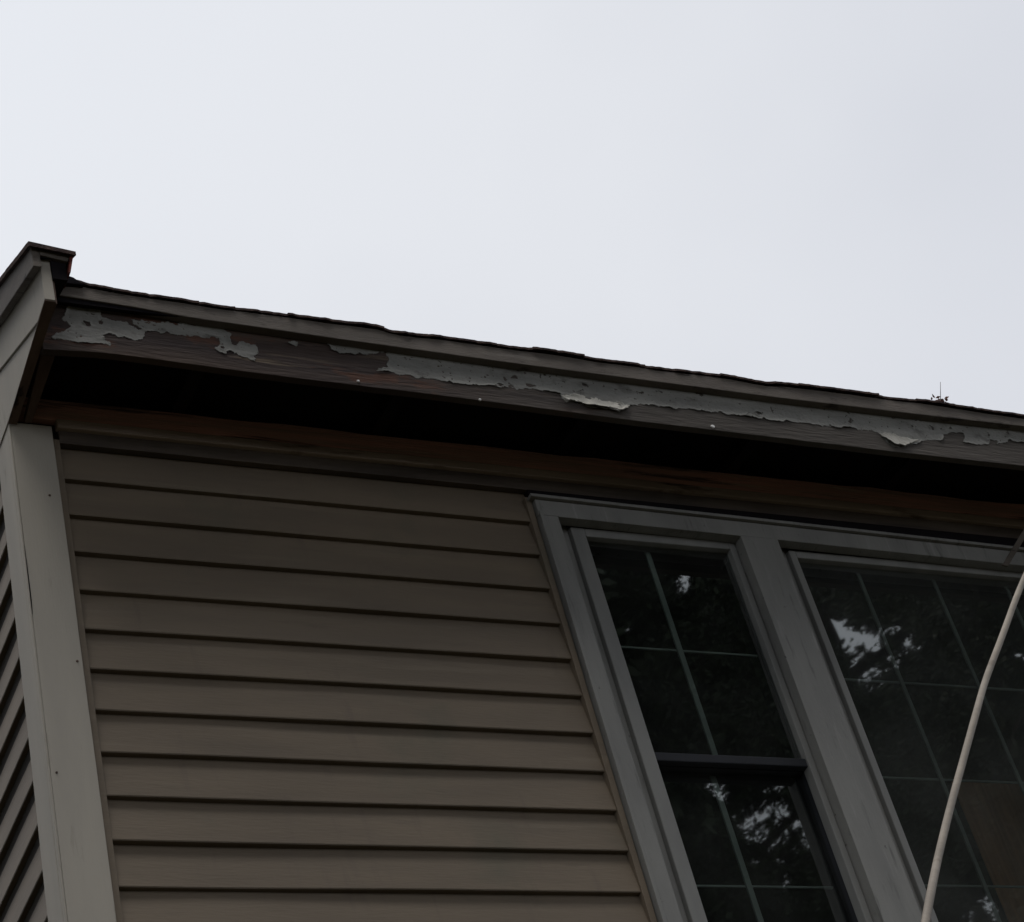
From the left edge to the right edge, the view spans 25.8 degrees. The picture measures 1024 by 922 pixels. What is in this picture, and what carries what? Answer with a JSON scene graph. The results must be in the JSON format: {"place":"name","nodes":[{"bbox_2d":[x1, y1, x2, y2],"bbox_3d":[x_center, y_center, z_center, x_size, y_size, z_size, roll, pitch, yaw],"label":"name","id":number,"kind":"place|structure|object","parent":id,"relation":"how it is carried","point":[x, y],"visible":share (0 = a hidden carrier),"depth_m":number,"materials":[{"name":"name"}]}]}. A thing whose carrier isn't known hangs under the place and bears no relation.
{"place":"outdoors","nodes":[
{"label":"outdoors","id":0,"kind":"place"},
{"bbox_2d":[0,0,1023,413],"label":"sky","id":1,"kind":"structure","parent":0,"point":[830,193],"materials":[{"name":"white"}]},
{"bbox_3d":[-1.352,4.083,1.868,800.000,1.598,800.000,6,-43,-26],"label":"ground","id":2,"kind":"structure","parent":0,"visible":0},
{"bbox_2d":[0,241,1023,921],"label":"house","id":3,"kind":"structure","parent":2,"relation":"on","point":[310,619],"depth_m":6.24,"materials":[{"name":"paint"}]},
{"bbox_2d":[561,525,872,921],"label":"window","id":4,"kind":"structure","parent":3,"relation":"in","point":[798,764],"depth_m":6.41,"materials":[{"name":"paint"}]},
{"bbox_2d":[781,548,1023,921],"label":"window","id":5,"kind":"structure","parent":3,"relation":"in","point":[801,564],"depth_m":6.95,"materials":[{"name":"paint"}]},
{"bbox_2d":[931,394,948,401],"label":"leaf litter","id":6,"kind":"object","parent":3,"relation":"on","point":[945,398],"visible":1,"depth_m":7.25,"materials":[{"name":"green plant"}]},
{"bbox_2d":[921,573,1023,921],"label":"cable","id":7,"kind":"object","parent":3,"relation":"attached to","point":[936,866],"visible":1,"depth_m":3.23,"materials":[{"name":"grey plastic"}]},
{"bbox_2d":[951,782,1023,921],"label":"curtain","id":8,"kind":"object","parent":3,"relation":"hanging from","point":[994,814],"visible":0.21,"depth_m":7.41,"materials":[{"name":"fabric"}]},
{"bbox_2d":[1002,529,1023,566],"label":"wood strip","id":9,"kind":"object","parent":3,"relation":"attached to","point":[1013,551],"visible":1,"depth_m":7.31,"materials":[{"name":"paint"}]}
]}

